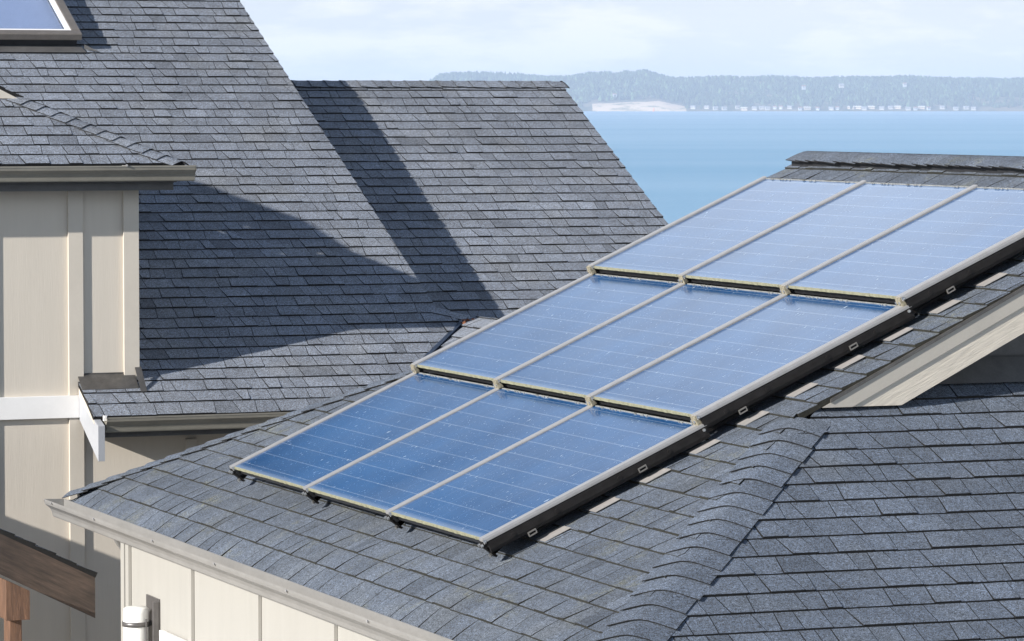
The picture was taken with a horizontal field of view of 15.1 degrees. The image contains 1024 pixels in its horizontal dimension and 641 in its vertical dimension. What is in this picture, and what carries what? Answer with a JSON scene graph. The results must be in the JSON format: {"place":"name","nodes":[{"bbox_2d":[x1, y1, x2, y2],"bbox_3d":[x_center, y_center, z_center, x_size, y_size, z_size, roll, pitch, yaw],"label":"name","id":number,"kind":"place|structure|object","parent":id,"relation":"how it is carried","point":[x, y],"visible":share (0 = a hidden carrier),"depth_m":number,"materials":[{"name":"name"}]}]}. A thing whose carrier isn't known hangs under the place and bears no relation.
{"place":"outdoors","nodes":[
{"label":"outdoors","id":0,"kind":"place"},
{"bbox_2d":[0,528,97,640],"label":"porch roof","id":1,"kind":"structure","parent":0,"point":[39,569],"depth_m":23.28,"materials":[{"name":"brown wood"}]},
{"bbox_2d":[0,0,497,640],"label":"house","id":2,"kind":"structure","parent":0,"point":[198,246],"depth_m":27.21,"materials":[{"name":"grey"}]},
{"bbox_2d":[0,0,98,52],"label":"skylight","id":3,"kind":"object","parent":2,"relation":"on","point":[38,25],"visible":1,"depth_m":31.00,"materials":[{"name":"blue glass"}]},
{"bbox_2d":[291,80,667,321],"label":"house","id":4,"kind":"structure","parent":0,"point":[495,199],"depth_m":31.05,"materials":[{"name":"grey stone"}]},
{"bbox_2d":[240,0,1023,80],"label":"sky","id":5,"kind":"structure","parent":0,"point":[313,40],"materials":[{"name":"white"}]},
{"bbox_2d":[440,79,1023,110],"bbox_3d":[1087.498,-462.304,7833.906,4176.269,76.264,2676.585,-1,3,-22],"label":"hill","id":6,"kind":"structure","parent":0,"point":[649,103],"depth_m":7214.69,"materials":[{"name":"soil"}]},
{"bbox_2d":[429,69,1023,108],"bbox_3d":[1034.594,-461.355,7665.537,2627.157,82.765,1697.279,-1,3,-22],"label":"forest","id":7,"kind":"object","parent":6,"relation":"on","point":[889,90],"visible":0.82,"depth_m":7520.37,"materials":[{"name":"plant"}]},
{"bbox_2d":[583,111,1023,223],"bbox_3d":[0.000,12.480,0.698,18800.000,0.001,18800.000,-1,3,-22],"label":"sea","id":8,"kind":"structure","parent":0,"point":[678,164],"depth_m":1383.61,"materials":[{"name":"liquid"}]},
{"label":"ground","id":9,"kind":"structure","parent":0,"visible":0},
{"bbox_2d":[44,151,1023,640],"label":"house","id":10,"kind":"structure","parent":9,"relation":"on","point":[876,493],"depth_m":18.05,"materials":[{"name":"grey tile"}]},
{"bbox_2d":[122,594,159,640],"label":"wall lamp","id":11,"kind":"object","parent":10,"relation":"attached to","point":[140,623],"visible":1,"depth_m":22.70,"materials":[{"name":"white glass"}]},
{"bbox_2d":[429,273,622,376],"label":"support beam","id":12,"kind":"structure","parent":10,"relation":"on","point":[444,375],"depth_m":21.98,"materials":[{"name":"brown metal"}]},
{"bbox_2d":[228,372,417,481],"bbox_3d":[-1.035,0.603,21.757,1.244,0.111,0.080,-27,12,-18],"label":"mounting rail","id":13,"kind":"object","parent":12,"relation":"on","point":[237,474],"visible":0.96,"depth_m":21.71,"materials":[{"name":"silver metal"}]},
{"bbox_2d":[234,372,494,491],"bbox_3d":[-0.807,0.610,21.168,1.215,0.056,1.231,-27,12,-18],"label":"solar panel","id":14,"kind":"object","parent":12,"relation":"on","point":[300,461],"visible":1,"depth_m":21.15,"materials":[{"name":"blue glass"}]},
{"bbox_2d":[410,273,594,373],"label":"mounting rail","id":15,"kind":"object","parent":12,"relation":"on","point":[415,368],"visible":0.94,"depth_m":22.09,"materials":[{"name":"silver metal"}]},
{"bbox_2d":[417,274,680,383],"bbox_3d":[0.203,0.045,21.537,1.215,0.056,1.231,-27,12,-18],"label":"solar panel","id":16,"kind":"object","parent":12,"relation":"on","point":[489,355],"visible":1,"depth_m":21.52,"materials":[{"name":"blue glass"}]},
{"bbox_2d":[586,176,766,274],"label":"mounting rail","id":17,"kind":"object","parent":12,"relation":"on","point":[591,269],"visible":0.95,"depth_m":22.46,"materials":[{"name":"silver metal"}]},
{"bbox_2d":[594,178,857,280],"bbox_3d":[1.213,-0.519,21.905,1.215,0.057,1.231,-27,12,-18],"label":"solar panel","id":18,"kind":"object","parent":12,"relation":"on","point":[673,252],"visible":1,"depth_m":21.89,"materials":[{"name":"blue glass"}]},
{"bbox_2d":[537,526,570,541],"bbox_3d":[0.194,0.996,18.052,0.143,0.008,0.112,-29,13,-18],"label":"flashing plate","id":19,"kind":"object","parent":10,"relation":"on","point":[553,533],"visible":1,"depth_m":18.05,"materials":[{"name":"metal"}]},
{"bbox_2d":[477,425,696,557],"bbox_3d":[0.391,0.804,18.162,1.244,0.111,0.080,-27,12,-18],"label":"mounting rail","id":20,"kind":"object","parent":10,"relation":"on","point":[483,544],"visible":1,"depth_m":18.11,"materials":[{"name":"silver metal"}]},
{"bbox_2d":[483,424,709,552],"bbox_3d":[0.407,0.784,18.138,1.235,0.078,0.034,-27,12,-18],"label":"side skirt","id":21,"kind":"object","parent":20,"relation":"attached to","point":[585,493],"visible":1,"depth_m":18.13,"materials":[{"name":"brown metal"}]},
{"bbox_2d":[528,528,537,536],"bbox_3d":[0.091,0.988,18.021,0.044,0.030,0.031,-29,13,-18],"label":"rail clip","id":22,"kind":"object","parent":21,"relation":"attached to","point":[532,531],"visible":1,"depth_m":18.01,"materials":[{"name":"metal"}]},
{"bbox_2d":[638,464,647,472],"bbox_3d":[0.612,0.697,18.212,0.044,0.030,0.031,-29,13,-18],"label":"rail clip","id":23,"kind":"object","parent":21,"relation":"attached to","point":[643,469],"visible":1,"depth_m":18.20,"materials":[{"name":"silver metal"}]},
{"bbox_2d":[587,496,619,511],"bbox_3d":[0.432,0.863,18.139,0.143,0.008,0.112,-29,13,-18],"label":"flashing plate","id":24,"kind":"object","parent":10,"relation":"on","point":[604,503],"visible":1,"depth_m":18.14,"materials":[{"name":"metal"}]},
{"bbox_2d":[512,283,715,391],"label":"support beam","id":25,"kind":"structure","parent":10,"relation":"on","point":[528,391],"depth_m":20.78,"materials":[{"name":"brown metal"}]},
{"bbox_2d":[302,388,500,503],"bbox_3d":[-0.560,0.670,20.559,1.244,0.111,0.080,-27,12,-18],"label":"mounting rail","id":26,"kind":"object","parent":25,"relation":"on","point":[313,497],"visible":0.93,"depth_m":20.51,"materials":[{"name":"silver metal"}]},
{"bbox_2d":[308,388,587,515],"bbox_3d":[-0.332,0.677,19.969,1.215,0.056,1.231,-27,12,-18],"label":"solar panel","id":27,"kind":"object","parent":25,"relation":"on","point":[391,476],"visible":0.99,"depth_m":19.95,"materials":[{"name":"blue glass"}]},
{"bbox_2d":[492,283,685,388],"bbox_3d":[0.448,0.102,20.928,1.244,0.111,0.082,-27,12,-18],"label":"mounting rail","id":28,"kind":"object","parent":25,"relation":"on","point":[497,383],"visible":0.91,"depth_m":20.89,"materials":[{"name":"silver metal"}]},
{"bbox_2d":[500,283,781,400],"bbox_3d":[0.678,0.113,20.338,1.215,0.056,1.231,-27,12,-18],"label":"solar panel","id":29,"kind":"object","parent":25,"relation":"on","point":[582,368],"visible":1,"depth_m":20.32,"materials":[{"name":"blue glass"}]},
{"bbox_2d":[678,180,865,283],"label":"mounting rail","id":30,"kind":"object","parent":25,"relation":"on","point":[683,278],"visible":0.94,"depth_m":21.26,"materials":[{"name":"silver metal"}]},
{"bbox_2d":[685,182,969,290],"bbox_3d":[1.688,-0.452,20.707,1.215,0.057,1.231,-27,12,-18],"label":"solar panel","id":31,"kind":"object","parent":25,"relation":"on","point":[774,260],"visible":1,"depth_m":20.69,"materials":[{"name":"blue glass"}]},
{"bbox_2d":[637,468,670,482],"bbox_3d":[0.670,0.730,18.226,0.143,0.008,0.112,-29,13,-18],"label":"flashing plate","id":32,"kind":"object","parent":10,"relation":"on","point":[653,475],"visible":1,"depth_m":18.22,"materials":[{"name":"metal"}]},
{"bbox_2d":[686,439,720,453],"bbox_3d":[0.908,0.597,18.312,0.143,0.008,0.112,-29,13,-18],"label":"flashing plate","id":33,"kind":"object","parent":10,"relation":"on","point":[702,446],"visible":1,"depth_m":18.31,"materials":[{"name":"metal"}]},
{"bbox_2d":[606,294,819,409],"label":"support beam","id":34,"kind":"structure","parent":10,"relation":"on","point":[623,408],"depth_m":19.58,"materials":[{"name":"brown metal"}]},
{"bbox_2d":[384,406,593,528],"bbox_3d":[-0.085,0.737,19.360,1.244,0.111,0.080,-27,12,-18],"label":"mounting rail","id":35,"kind":"object","parent":34,"relation":"on","point":[395,521],"visible":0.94,"depth_m":19.31,"materials":[{"name":"silver metal"}]},
{"bbox_2d":[584,294,788,406],"bbox_3d":[0.923,0.169,19.730,1.244,0.111,0.084,-27,12,-18],"label":"mounting rail","id":36,"kind":"object","parent":34,"relation":"on","point":[590,400],"visible":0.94,"depth_m":19.69,"materials":[{"name":"silver metal"}]},
{"bbox_2d":[779,185,977,294],"bbox_3d":[1.933,-0.396,20.099,1.244,0.111,0.085,-27,12,-18],"label":"mounting rail","id":37,"kind":"object","parent":34,"relation":"on","point":[785,289],"visible":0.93,"depth_m":20.06,"materials":[{"name":"silver metal"}]},
{"bbox_2d":[735,410,768,424],"bbox_3d":[1.145,0.464,18.399,0.143,0.008,0.112,-29,13,-18],"label":"flashing plate","id":38,"kind":"object","parent":10,"relation":"on","point":[752,417],"visible":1,"depth_m":18.39,"materials":[{"name":"metal"}]},
{"bbox_2d":[526,252,1019,535],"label":"support beam","id":39,"kind":"structure","parent":10,"relation":"on","point":[919,308],"depth_m":18.58,"materials":[{"name":"brown metal"}]},
{"bbox_2d":[391,405,692,542],"bbox_3d":[0.144,0.744,18.771,1.215,0.056,1.231,-27,12,-18],"label":"solar panel","id":40,"kind":"object","parent":39,"relation":"on","point":[475,504],"visible":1,"depth_m":18.75,"materials":[{"name":"blue glass"}]},
{"bbox_2d":[594,294,896,420],"bbox_3d":[1.154,0.179,19.140,1.215,0.056,1.231,-27,12,-18],"label":"solar panel","id":41,"kind":"object","parent":39,"relation":"on","point":[685,384],"visible":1,"depth_m":19.12,"materials":[{"name":"blue glass"}]},
{"bbox_2d":[788,187,1023,302],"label":"solar panel","id":42,"kind":"object","parent":39,"relation":"on","point":[889,267],"visible":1,"depth_m":19.53,"materials":[{"name":"blue glass"}]},
{"bbox_2d":[690,305,901,431],"bbox_3d":[1.398,0.236,18.532,1.244,0.111,0.086,-27,12,-18],"label":"mounting rail","id":43,"kind":"object","parent":10,"relation":"on","point":[695,420],"visible":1,"depth_m":18.49,"materials":[{"name":"silver metal"}]},
{"bbox_2d":[696,305,914,427],"bbox_3d":[1.417,0.220,18.507,1.235,0.078,0.034,-27,12,-18],"label":"side skirt","id":44,"kind":"object","parent":43,"relation":"attached to","point":[779,380],"visible":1,"depth_m":18.50,"materials":[{"name":"brown metal"}]},
{"bbox_2d":[738,406,747,414],"bbox_3d":[1.095,0.427,18.388,0.044,0.030,0.031,-29,13,-18],"label":"rail clip","id":45,"kind":"object","parent":44,"relation":"attached to","point":[741,410],"visible":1,"depth_m":18.38,"materials":[{"name":"silver metal"}]},
{"bbox_2d":[849,342,857,349],"bbox_3d":[1.639,0.123,18.587,0.044,0.030,0.031,-29,13,-18],"label":"rail clip","id":46,"kind":"object","parent":44,"relation":"attached to","point":[852,345],"visible":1,"depth_m":18.57,"materials":[{"name":"silver metal"}]},
{"bbox_2d":[784,382,817,396],"bbox_3d":[1.383,0.331,18.486,0.143,0.008,0.112,-29,13,-18],"label":"flashing plate","id":47,"kind":"object","parent":10,"relation":"on","point":[801,389],"visible":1,"depth_m":18.48,"materials":[{"name":"metal"}]},
{"bbox_2d":[832,354,865,368],"bbox_3d":[1.621,0.198,18.573,0.143,0.008,0.112,-29,13,-18],"label":"flashing plate","id":48,"kind":"object","parent":10,"relation":"on","point":[849,361],"visible":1,"depth_m":18.57,"materials":[{"name":"metal"}]},
{"bbox_2d":[879,327,912,340],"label":"flashing plate","id":49,"kind":"object","parent":10,"relation":"on","point":[896,333],"visible":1,"depth_m":18.66,"materials":[{"name":"metal"}]},
{"bbox_2d":[927,299,960,313],"bbox_3d":[2.097,-0.068,18.747,0.143,0.008,0.112,-29,13,-18],"label":"flashing plate","id":50,"kind":"object","parent":10,"relation":"on","point":[944,306],"visible":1,"depth_m":18.74,"materials":[{"name":"metal"}]},
{"bbox_2d":[895,229,1023,312],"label":"mounting rail","id":51,"kind":"object","parent":10,"relation":"on","point":[899,299],"visible":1,"depth_m":18.79,"materials":[{"name":"silver metal"}]},
{"bbox_2d":[902,232,1023,308],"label":"side skirt","id":52,"kind":"object","parent":51,"relation":"attached to","point":[965,271],"visible":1,"depth_m":18.79,"materials":[{"name":"brown metal"}]},
{"bbox_2d":[946,286,955,293],"bbox_3d":[2.127,-0.150,18.765,0.044,0.030,0.031,-29,13,-18],"label":"rail clip","id":53,"kind":"object","parent":52,"relation":"attached to","point":[950,289],"visible":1,"depth_m":18.76,"materials":[{"name":"silver metal"}]},
{"bbox_2d":[974,272,1006,285],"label":"flashing plate","id":54,"kind":"object","parent":10,"relation":"on","point":[990,279],"visible":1,"depth_m":18.83,"materials":[{"name":"metal"}]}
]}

